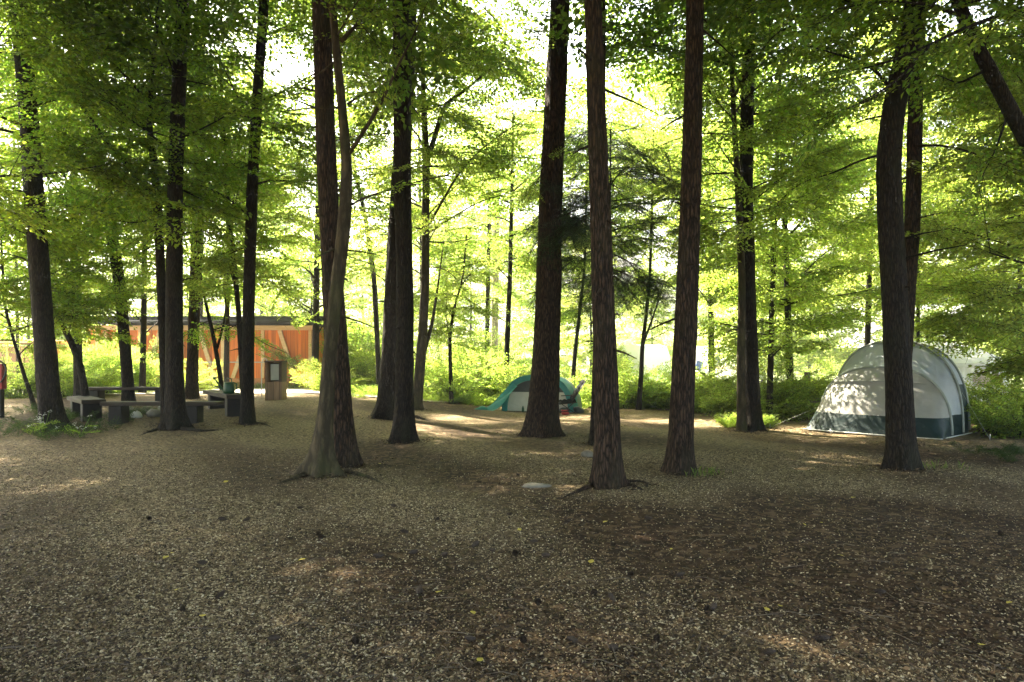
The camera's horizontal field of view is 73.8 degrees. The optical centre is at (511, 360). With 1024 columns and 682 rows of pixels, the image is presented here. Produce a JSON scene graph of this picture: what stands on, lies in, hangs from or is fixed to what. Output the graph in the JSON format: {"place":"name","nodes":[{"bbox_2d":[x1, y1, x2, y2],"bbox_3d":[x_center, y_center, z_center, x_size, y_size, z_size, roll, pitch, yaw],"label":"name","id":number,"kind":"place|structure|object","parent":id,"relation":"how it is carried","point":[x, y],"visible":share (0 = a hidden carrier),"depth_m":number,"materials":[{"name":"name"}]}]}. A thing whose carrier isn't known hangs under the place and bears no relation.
{"place":"outdoors","nodes":[
{"label":"outdoors","id":0,"kind":"place"},
{"bbox_2d":[0,340,86,384],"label":"shed","id":1,"kind":"structure","parent":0,"point":[12,357],"depth_m":30.10,"materials":[{"name":"beige"}]},
{"bbox_2d":[2,213,1008,357],"bbox_3d":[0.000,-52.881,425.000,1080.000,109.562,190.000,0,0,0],"label":"hills","id":2,"kind":"structure","parent":0,"point":[850,341],"depth_m":404.52,"materials":[{"name":"green plant"}]},
{"bbox_2d":[0,393,1023,681],"bbox_3d":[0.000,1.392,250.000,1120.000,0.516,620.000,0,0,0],"label":"ground","id":3,"kind":"structure","parent":0,"point":[290,427],"depth_m":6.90,"materials":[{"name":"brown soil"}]},
{"bbox_2d":[0,341,88,398],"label":"bush","id":4,"kind":"object","parent":3,"relation":"on","point":[10,392],"visible":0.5,"depth_m":21.91,"materials":[{"name":"green plant"}]},
{"bbox_2d":[7,343,121,397],"bbox_3d":[-14.707,0.500,22.473,3.490,2.270,3.907,0,0,-42],"label":"bush","id":5,"kind":"object","parent":3,"relation":"on","point":[67,388],"visible":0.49,"depth_m":22.20,"materials":[{"name":"green plant"}]},
{"bbox_2d":[0,140,146,409],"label":"young beech","id":6,"kind":"object","parent":3,"relation":"on","point":[7,323],"visible":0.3,"depth_m":18.27,"materials":[{"name":"green plant"}]},
{"bbox_2d":[0,183,156,395],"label":"young beech","id":7,"kind":"object","parent":3,"relation":"on","point":[62,309],"visible":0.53,"depth_m":17.07,"materials":[{"name":"green plant"}]},
{"bbox_2d":[67,396,105,421],"bbox_3d":[-10.402,1.160,16.650,0.500,0.533,2.233,0,0,-40],"label":"plank bench","id":8,"kind":"object","parent":3,"relation":"on","point":[84,406],"visible":0.75,"depth_m":16.00,"materials":[{"name":"grey concrete"}]},
{"bbox_2d":[0,0,196,270],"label":"young beech","id":9,"kind":"object","parent":3,"relation":"on","point":[25,219],"visible":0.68,"depth_m":13.71,"materials":[{"name":"green plant"}]},
{"bbox_2d":[57,329,158,394],"bbox_3d":[-14.551,0.185,23.984,3.782,2.718,3.749,0,0,9],"label":"bush","id":10,"kind":"object","parent":3,"relation":"on","point":[136,364],"visible":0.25,"depth_m":23.64,"materials":[{"name":"green plant"}]},
{"bbox_2d":[0,57,230,395],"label":"young beech","id":11,"kind":"object","parent":3,"relation":"on","point":[76,388],"visible":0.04,"depth_m":20.18,"materials":[{"name":"green plant"}]},
{"bbox_2d":[0,0,243,430],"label":"pine tree","id":12,"kind":"object","parent":3,"relation":"on","point":[48,389],"visible":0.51,"depth_m":14.64,"materials":[{"name":"green plant"}]},
{"bbox_2d":[88,387,159,400],"bbox_3d":[-10.947,1.019,19.500,2.314,0.550,0.420,0,0,0],"label":"plank bench","id":13,"kind":"object","parent":3,"relation":"on","point":[98,392],"visible":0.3,"depth_m":19.29,"materials":[{"name":"grey concrete"}]},
{"bbox_2d":[18,109,237,392],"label":"young beech","id":14,"kind":"object","parent":3,"relation":"on","point":[142,367],"visible":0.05,"depth_m":23.91,"materials":[{"name":"green plant"}]},
{"bbox_2d":[0,1,266,400],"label":"oak tree","id":15,"kind":"object","parent":3,"relation":"on","point":[127,377],"visible":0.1,"depth_m":19.36,"materials":[{"name":"green plant"}]},
{"bbox_2d":[0,0,315,435],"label":"pine tree","id":16,"kind":"object","parent":3,"relation":"on","point":[175,417],"visible":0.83,"depth_m":14.36,"materials":[{"name":"green plant"}]},
{"bbox_2d":[100,401,223,423],"bbox_3d":[-7.981,1.185,15.600,2.639,0.521,0.420,0,0,0],"label":"plank bench","id":17,"kind":"object","parent":3,"relation":"on","point":[195,411],"visible":0.76,"depth_m":15.43,"materials":[{"name":"grey concrete"}]},
{"bbox_2d":[0,0,364,420],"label":"hornbeam tree","id":18,"kind":"object","parent":3,"relation":"on","point":[117,38],"visible":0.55,"depth_m":14.49,"materials":[{"name":"green plant"}]},
{"bbox_2d":[151,358,223,390],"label":"bush","id":19,"kind":"object","parent":3,"relation":"on","point":[207,379],"visible":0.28,"depth_m":25.57,"materials":[{"name":"green plant"}]},
{"bbox_2d":[85,0,313,398],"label":"pine tree","id":20,"kind":"object","parent":3,"relation":"on","point":[192,379],"visible":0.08,"depth_m":21.38,"materials":[{"name":"green plant"}]},
{"bbox_2d":[120,230,288,389],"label":"young beech","id":21,"kind":"object","parent":3,"relation":"on","point":[212,335],"visible":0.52,"depth_m":19.97,"materials":[{"name":"green plant"}]},
{"bbox_2d":[118,76,312,382],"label":"young beech","id":22,"kind":"object","parent":3,"relation":"on","point":[226,370],"visible":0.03,"depth_m":24.92,"materials":[{"name":"green plant"}]},
{"bbox_2d":[203,390,240,416],"bbox_3d":[-7.558,1.097,17.900,0.500,0.561,3.136,0,0,-34],"label":"plank bench","id":23,"kind":"object","parent":3,"relation":"on","point":[231,405],"visible":0.71,"depth_m":16.77,"materials":[{"name":"grey concrete"}]},
{"bbox_2d":[124,103,320,324],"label":"young beech","id":24,"kind":"object","parent":3,"relation":"on","point":[258,301],"visible":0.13,"depth_m":31.23,"materials":[{"name":"green plant"}]},
{"bbox_2d":[97,64,350,392],"bbox_3d":[-7.851,-3.295,18.825,5.656,9.434,5.852,0,0,22],"label":"young beech","id":25,"kind":"object","parent":3,"relation":"on","point":[231,269],"visible":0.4,"depth_m":18.43,"materials":[{"name":"green plant"}]},
{"bbox_2d":[87,316,361,387],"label":"timber building","id":26,"kind":"structure","parent":3,"relation":"on","point":[291,340],"depth_m":29.10,"materials":[{"name":"wood"}]},
{"bbox_2d":[126,0,393,426],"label":"pine tree","id":27,"kind":"object","parent":3,"relation":"on","point":[247,414],"visible":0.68,"depth_m":15.32,"materials":[{"name":"green plant"}]},
{"bbox_2d":[264,361,286,399],"bbox_3d":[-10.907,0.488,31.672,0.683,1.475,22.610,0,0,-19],"label":"notice post","id":28,"kind":"object","parent":3,"relation":"on","point":[275,380],"visible":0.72,"depth_m":21.05,"materials":[{"name":"brown wood"}]},
{"bbox_2d":[139,0,459,483],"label":"beech tree","id":29,"kind":"object","parent":3,"relation":"on","point":[320,459],"visible":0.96,"depth_m":9.43,"materials":[{"name":"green plant"}]},
{"bbox_2d":[254,345,352,386],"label":"bush","id":30,"kind":"object","parent":3,"relation":"on","point":[287,359],"visible":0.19,"depth_m":28.68,"materials":[{"name":"green plant"}]},
{"bbox_2d":[221,0,392,467],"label":"pine tree","id":31,"kind":"object","parent":3,"relation":"on","point":[347,451],"visible":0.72,"depth_m":10.49,"materials":[{"name":"brown plant"}]},
{"bbox_2d":[212,71,421,388],"bbox_3d":[-7.783,-5.393,26.882,9.822,13.326,8.604,0,0,-43],"label":"young beech","id":32,"kind":"object","parent":3,"relation":"on","point":[315,279],"visible":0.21,"depth_m":26.88,"materials":[{"name":"green plant"}]},
{"bbox_2d":[290,356,372,390],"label":"bush","id":33,"kind":"object","parent":3,"relation":"on","point":[315,384],"visible":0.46,"depth_m":26.27,"materials":[{"name":"green plant"}]},
{"bbox_2d":[310,308,382,382],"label":"bush","id":34,"kind":"object","parent":3,"relation":"on","point":[359,356],"visible":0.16,"depth_m":28.78,"materials":[{"name":"green plant"}]},
{"bbox_2d":[257,75,463,385],"bbox_3d":[-5.598,-5.130,24.427,7.652,12.928,6.798,0,0,0],"label":"young beech","id":35,"kind":"object","parent":3,"relation":"on","point":[312,245],"visible":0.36,"depth_m":24.39,"materials":[{"name":"green plant"}]},
{"bbox_2d":[348,339,434,387],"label":"bush","id":36,"kind":"object","parent":3,"relation":"on","point":[371,371],"visible":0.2,"depth_m":28.07,"materials":[{"name":"green plant"}]},
{"bbox_2d":[283,0,506,443],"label":"pine tree","id":37,"kind":"object","parent":3,"relation":"on","point":[403,430],"visible":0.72,"depth_m":13.08,"materials":[{"name":"green plant"}]},
{"bbox_2d":[241,0,586,409],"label":"hornbeam tree","id":38,"kind":"object","parent":3,"relation":"on","point":[464,182],"visible":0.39,"depth_m":19.69,"materials":[{"name":"green plant"}]},
{"bbox_2d":[269,0,583,421],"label":"oak tree","id":39,"kind":"object","parent":3,"relation":"on","point":[384,407],"visible":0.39,"depth_m":17.34,"materials":[{"name":"green plant"}]},
{"bbox_2d":[348,92,530,340],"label":"young beech","id":40,"kind":"object","parent":3,"relation":"on","point":[371,316],"visible":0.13,"depth_m":30.52,"materials":[{"name":"green plant"}]},
{"bbox_2d":[380,235,512,403],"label":"young beech","id":41,"kind":"object","parent":3,"relation":"on","point":[439,332],"visible":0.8,"depth_m":22.78,"materials":[{"name":"green plant"}]},
{"bbox_2d":[413,316,498,386],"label":"bush","id":42,"kind":"object","parent":3,"relation":"on","point":[441,348],"visible":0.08,"depth_m":27.65,"materials":[{"name":"green plant"}]},
{"bbox_2d":[414,338,507,403],"bbox_3d":[-1.905,0.460,24.333,4.411,2.813,4.449,0,0,4],"label":"bush","id":43,"kind":"object","parent":3,"relation":"on","point":[457,387],"visible":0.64,"depth_m":23.75,"materials":[{"name":"green plant"}]},
{"bbox_2d":[414,335,529,403],"bbox_3d":[-1.117,0.443,25.009,4.671,2.998,4.632,0,0,12],"label":"bush","id":44,"kind":"object","parent":3,"relation":"on","point":[502,381],"visible":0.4,"depth_m":24.28,"materials":[{"name":"green plant"}]},
{"bbox_2d":[428,81,535,358],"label":"young beech","id":45,"kind":"object","parent":3,"relation":"on","point":[499,291],"visible":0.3,"depth_m":30.46,"materials":[{"name":"green plant"}]},
{"bbox_2d":[441,326,531,394],"bbox_3d":[-0.731,0.313,26.707,4.228,3.400,4.062,0,0,8],"label":"bush","id":46,"kind":"object","parent":3,"relation":"on","point":[518,360],"visible":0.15,"depth_m":26.56,"materials":[{"name":"green plant"}]},
{"bbox_2d":[19,395,959,498],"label":"bark litter","id":47,"kind":"object","parent":3,"relation":"on","point":[646,484],"visible":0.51,"depth_m":10.40,"materials":[{"name":"brown plant"}]},
{"bbox_2d":[411,36,588,387],"bbox_3d":[-0.318,-4.735,24.880,7.066,12.858,7.732,0,0,0],"label":"young beech","id":48,"kind":"object","parent":3,"relation":"on","point":[518,176],"visible":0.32,"depth_m":24.73,"materials":[{"name":"green plant"}]},
{"bbox_2d":[429,101,574,363],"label":"birch tree","id":49,"kind":"object","parent":3,"relation":"on","point":[495,322],"visible":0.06,"depth_m":37.81,"materials":[{"name":"green plant"}]},
{"bbox_2d":[0,286,1013,375],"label":"wood","id":50,"kind":"object","parent":3,"relation":"on","point":[668,340],"visible":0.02,"depth_m":91.47,"materials":[{"name":"green plant"}]},
{"bbox_2d":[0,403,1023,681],"bbox_3d":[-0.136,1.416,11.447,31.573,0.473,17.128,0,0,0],"label":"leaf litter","id":51,"kind":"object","parent":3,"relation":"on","point":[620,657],"visible":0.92,"depth_m":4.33,"materials":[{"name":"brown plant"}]},
{"bbox_2d":[0,418,1023,681],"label":"fallen twigs","id":52,"kind":"object","parent":3,"relation":"on","point":[470,604],"depth_m":4.32,"materials":[{"name":"brown wood"}]},
{"bbox_2d":[0,401,1023,462],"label":"undergrowth","id":53,"kind":"object","parent":3,"relation":"on","point":[1011,449],"visible":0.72,"depth_m":14.04,"materials":[{"name":"green plant"}]},
{"bbox_2d":[487,375,581,411],"bbox_3d":[0.959,1.004,21.924,2.491,1.188,3.330,0,0,43],"label":"dome tent","id":54,"kind":"object","parent":3,"relation":"on","point":[514,396],"visible":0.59,"depth_m":21.55,"materials":[{"name":"teal fabric"}]},
{"bbox_2d":[508,392,567,410],"bbox_3d":[0.803,1.282,21.458,1.949,0.606,0.001,0,0,14],"label":"door","id":55,"kind":"structure","parent":54,"relation":"in","point":[516,400],"depth_m":21.60,"materials":[{"name":"beige fabric"}]},
{"bbox_2d":[148,382,969,477],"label":"grass","id":56,"kind":"structure","parent":3,"relation":"on","point":[295,385],"depth_m":23.73,"materials":[{"name":"green plant"}]},
{"bbox_2d":[498,0,621,444],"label":"pine tree","id":57,"kind":"object","parent":3,"relation":"on","point":[591,438],"visible":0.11,"depth_m":13.26,"materials":[{"name":"brown plant"}]},
{"bbox_2d":[351,382,781,427],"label":"undergrowth","id":58,"kind":"object","parent":3,"relation":"on","point":[475,399],"visible":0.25,"depth_m":23.08,"materials":[{"name":"green plant"}]},
{"bbox_2d":[514,0,630,437],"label":"pine tree","id":59,"kind":"object","parent":3,"relation":"on","point":[542,418],"visible":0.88,"depth_m":14.59,"materials":[{"name":"brown plant"}]},
{"bbox_2d":[503,78,672,386],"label":"young beech","id":60,"kind":"object","parent":3,"relation":"on","point":[529,265],"visible":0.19,"depth_m":23.17,"materials":[{"name":"green plant"}]},
{"bbox_2d":[495,35,702,333],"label":"young beech","id":61,"kind":"object","parent":3,"relation":"on","point":[611,105],"visible":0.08,"depth_m":28.20,"materials":[{"name":"green plant"}]},
{"bbox_2d":[560,337,637,383],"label":"bush","id":62,"kind":"object","parent":3,"relation":"on","point":[590,370],"visible":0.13,"depth_m":29.63,"materials":[{"name":"green plant"}]},
{"bbox_2d":[560,0,662,498],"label":"pine tree","id":63,"kind":"object","parent":3,"relation":"on","point":[607,470],"visible":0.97,"depth_m":8.58,"materials":[{"name":"brown plant"}]},
{"bbox_2d":[509,107,726,355],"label":"fir tree","id":64,"kind":"object","parent":3,"relation":"on","point":[572,231],"visible":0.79,"depth_m":15.05,"materials":[{"name":"green plant"}]},
{"bbox_2d":[575,368,668,408],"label":"bush","id":65,"kind":"object","parent":3,"relation":"on","point":[588,391],"visible":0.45,"depth_m":22.73,"materials":[{"name":"green plant"}]},
{"bbox_2d":[618,358,670,407],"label":"bush","id":66,"kind":"object","parent":3,"relation":"on","point":[636,381],"visible":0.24,"depth_m":23.22,"materials":[{"name":"green plant"}]},
{"bbox_2d":[566,104,735,409],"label":"young beech","id":67,"kind":"object","parent":3,"relation":"on","point":[641,366],"visible":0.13,"depth_m":21.57,"materials":[{"name":"green plant"}]},
{"bbox_2d":[618,369,694,409],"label":"bush","id":68,"kind":"object","parent":3,"relation":"on","point":[663,405],"visible":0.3,"depth_m":22.46,"materials":[{"name":"green plant"}]},
{"bbox_2d":[644,354,736,412],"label":"bush","id":69,"kind":"object","parent":3,"relation":"on","point":[667,375],"visible":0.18,"depth_m":22.02,"materials":[{"name":"green plant"}]},
{"bbox_2d":[640,0,776,474],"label":"pine tree","id":70,"kind":"object","parent":3,"relation":"on","point":[679,455],"visible":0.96,"depth_m":9.87,"materials":[{"name":"brown plant"}]},
{"bbox_2d":[653,347,795,413],"bbox_3d":[6.671,0.827,21.956,4.072,2.659,4.558,0,0,-6],"label":"bush","id":71,"kind":"object","parent":3,"relation":"on","point":[708,376],"visible":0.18,"depth_m":21.13,"materials":[{"name":"green plant"}]},
{"bbox_2d":[694,387,776,415],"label":"bush","id":72,"kind":"object","parent":3,"relation":"on","point":[711,407],"visible":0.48,"depth_m":19.66,"materials":[{"name":"green plant"}]},
{"bbox_2d":[538,0,938,431],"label":"beech tree","id":73,"kind":"object","parent":3,"relation":"on","point":[649,44],"visible":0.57,"depth_m":15.12,"materials":[{"name":"green plant"}]},
{"bbox_2d":[626,46,857,384],"bbox_3d":[8.029,-5.275,27.134,8.751,13.991,9.896,0,0,0],"label":"young beech","id":74,"kind":"object","parent":3,"relation":"on","point":[661,98],"visible":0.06,"depth_m":26.56,"materials":[{"name":"green plant"}]},
{"bbox_2d":[705,355,823,421],"bbox_3d":[7.188,0.951,18.996,3.558,2.241,3.178,0,0,10],"label":"bush","id":75,"kind":"object","parent":3,"relation":"on","point":[795,399],"visible":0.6,"depth_m":18.61,"materials":[{"name":"green plant"}]},
{"bbox_2d":[668,80,881,419],"bbox_3d":[7.125,-3.250,18.427,5.418,9.958,5.349,0,0,0],"label":"young beech","id":76,"kind":"object","parent":3,"relation":"on","point":[794,291],"visible":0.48,"depth_m":17.78,"materials":[{"name":"green plant"}]},
{"bbox_2d":[538,0,1013,470],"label":"oak tree","id":77,"kind":"object","parent":3,"relation":"on","point":[901,451],"visible":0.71,"depth_m":9.77,"materials":[{"name":"green plant"}]},
{"bbox_2d":[578,0,976,431],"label":"oak tree","id":78,"kind":"object","parent":3,"relation":"on","point":[746,112],"visible":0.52,"depth_m":15.58,"materials":[{"name":"green plant"}]},
{"bbox_2d":[734,346,837,420],"bbox_3d":[7.828,0.772,19.624,3.254,2.364,3.282,0,0,6],"label":"bush","id":79,"kind":"object","parent":3,"relation":"on","point":[824,385],"visible":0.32,"depth_m":18.78,"materials":[{"name":"green plant"}]},
{"bbox_2d":[634,11,950,380],"bbox_3d":[8.005,-4.585,20.912,8.165,12.538,8.598,0,0,0],"label":"young beech","id":80,"kind":"object","parent":3,"relation":"on","point":[853,227],"visible":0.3,"depth_m":20.45,"materials":[{"name":"green plant"}]},
{"bbox_2d":[756,68,994,344],"bbox_3d":[13.413,-4.959,26.366,8.492,13.358,8.567,0,0,-21],"label":"young beech","id":81,"kind":"object","parent":3,"relation":"on","point":[867,338],"visible":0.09,"depth_m":25.91,"materials":[{"name":"green plant"}]},
{"bbox_2d":[736,0,1023,355],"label":"pine tree","id":82,"kind":"object","parent":3,"relation":"on","point":[913,191],"visible":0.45,"depth_m":12.79,"materials":[{"name":"green plant"}]},
{"bbox_2d":[771,341,989,438],"bbox_3d":[8.523,0.583,15.514,3.032,2.107,4.079,0,0,-41],"label":"tunnel tent","id":83,"kind":"object","parent":3,"relation":"on","point":[853,399],"visible":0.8,"depth_m":14.79,"materials":[{"name":"white fabric"}]},
{"bbox_2d":[749,0,1023,225],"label":"beech tree","id":84,"kind":"object","parent":3,"relation":"on","point":[975,39],"visible":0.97,"depth_m":8.63,"materials":[{"name":"green plant"}]},
{"bbox_2d":[779,0,1023,340],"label":"young beech","id":85,"kind":"object","parent":3,"relation":"on","point":[871,255],"visible":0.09,"depth_m":22.89,"materials":[{"name":"green plant"}]},
{"bbox_2d":[838,41,1023,397],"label":"young beech","id":86,"kind":"object","parent":3,"relation":"on","point":[937,279],"visible":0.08,"depth_m":21.07,"materials":[{"name":"green plant"}]},
{"bbox_2d":[853,4,1023,390],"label":"young beech","id":87,"kind":"object","parent":3,"relation":"on","point":[956,232],"visible":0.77,"depth_m":13.03,"materials":[{"name":"green plant"}]},
{"bbox_2d":[913,341,1011,407],"bbox_3d":[14.827,0.455,22.750,1.931,2.292,2.700,0,0,0],"label":"awning tent","id":88,"kind":"object","parent":3,"relation":"on","point":[962,364],"visible":0.13,"depth_m":21.54,"materials":[{"name":"white fabric"}]},
{"bbox_2d":[902,40,1023,361],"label":"young beech","id":89,"kind":"object","parent":3,"relation":"on","point":[952,199],"visible":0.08,"depth_m":17.44,"materials":[{"name":"green plant"}]},
{"bbox_2d":[963,372,1023,431],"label":"bush","id":90,"kind":"object","parent":3,"relation":"on","point":[1017,390],"visible":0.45,"depth_m":15.97,"materials":[{"name":"green plant"}]},
{"bbox_2d":[964,392,1023,438],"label":"bush","id":91,"kind":"object","parent":3,"relation":"on","point":[994,420],"visible":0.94,"depth_m":14.35,"materials":[{"name":"green plant"}]},
{"bbox_2d":[964,371,1023,429],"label":"bush","id":92,"kind":"object","parent":3,"relation":"on","point":[972,398],"visible":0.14,"depth_m":15.68,"materials":[{"name":"green plant"}]},
{"bbox_2d":[0,0,1023,281],"label":"sky","id":93,"kind":"structure","parent":0,"point":[294,69],"materials":[{"name":"white"}]},
{"bbox_2d":[210,366,1023,391],"bbox_3d":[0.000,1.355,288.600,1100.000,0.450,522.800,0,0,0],"label":"meadow","id":94,"kind":"structure","parent":0,"point":[760,380],"depth_m":65.40,"materials":[{"name":"green plant"}]},
{"bbox_2d":[184,194,322,315],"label":"broadleaf tree","id":95,"kind":"object","parent":94,"relation":"on","point":[262,313],"visible":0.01,"depth_m":43.55,"materials":[{"name":"green plant"}]},
{"bbox_2d":[258,225,373,354],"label":"broadleaf tree","id":96,"kind":"object","parent":94,"relation":"on","point":[346,286],"visible":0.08,"depth_m":37.57,"materials":[{"name":"green plant"}]},
{"bbox_2d":[293,238,418,358],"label":"broadleaf tree","id":97,"kind":"object","parent":94,"relation":"on","point":[361,297],"visible":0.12,"depth_m":45.73,"materials":[{"name":"green plant"}]},
{"bbox_2d":[366,195,484,360],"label":"broadleaf tree","id":98,"kind":"object","parent":94,"relation":"on","point":[416,275],"visible":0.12,"depth_m":52.98,"materials":[{"name":"green plant"}]},
{"bbox_2d":[429,230,522,363],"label":"broadleaf tree","id":99,"kind":"object","parent":94,"relation":"on","point":[481,298],"visible":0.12,"depth_m":45.69,"materials":[{"name":"green plant"}]},
{"bbox_2d":[490,270,573,366],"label":"broadleaf tree","id":100,"kind":"object","parent":94,"relation":"on","point":[519,324],"visible":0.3,"depth_m":55.25,"materials":[{"name":"green plant"}]},
{"bbox_2d":[560,243,635,379],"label":"broadleaf tree","id":101,"kind":"object","parent":94,"relation":"on","point":[566,346],"visible":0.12,"depth_m":43.97,"materials":[{"name":"green plant"}]},
{"bbox_2d":[617,344,670,379],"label":"caravan","id":102,"kind":"object","parent":94,"relation":"on","point":[655,355],"visible":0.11,"depth_m":41.95,"materials":[{"name":"white metal"}]},
{"bbox_2d":[616,267,675,363],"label":"broadleaf tree","id":103,"kind":"object","parent":94,"relation":"on","point":[636,340],"visible":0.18,"depth_m":59.18,"materials":[{"name":"green plant"}]},
{"bbox_2d":[697,239,834,382],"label":"broadleaf tree","id":104,"kind":"object","parent":94,"relation":"on","point":[797,368],"visible":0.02,"depth_m":42.65,"materials":[{"name":"green plant"}]},
{"bbox_2d":[765,266,874,373],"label":"broadleaf tree","id":105,"kind":"object","parent":94,"relation":"on","point":[809,366],"visible":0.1,"depth_m":53.25,"materials":[{"name":"green plant"}]},
{"bbox_2d":[793,199,943,366],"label":"broadleaf tree","id":106,"kind":"object","parent":94,"relation":"on","point":[839,356],"visible":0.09,"depth_m":41.73,"materials":[{"name":"green plant"}]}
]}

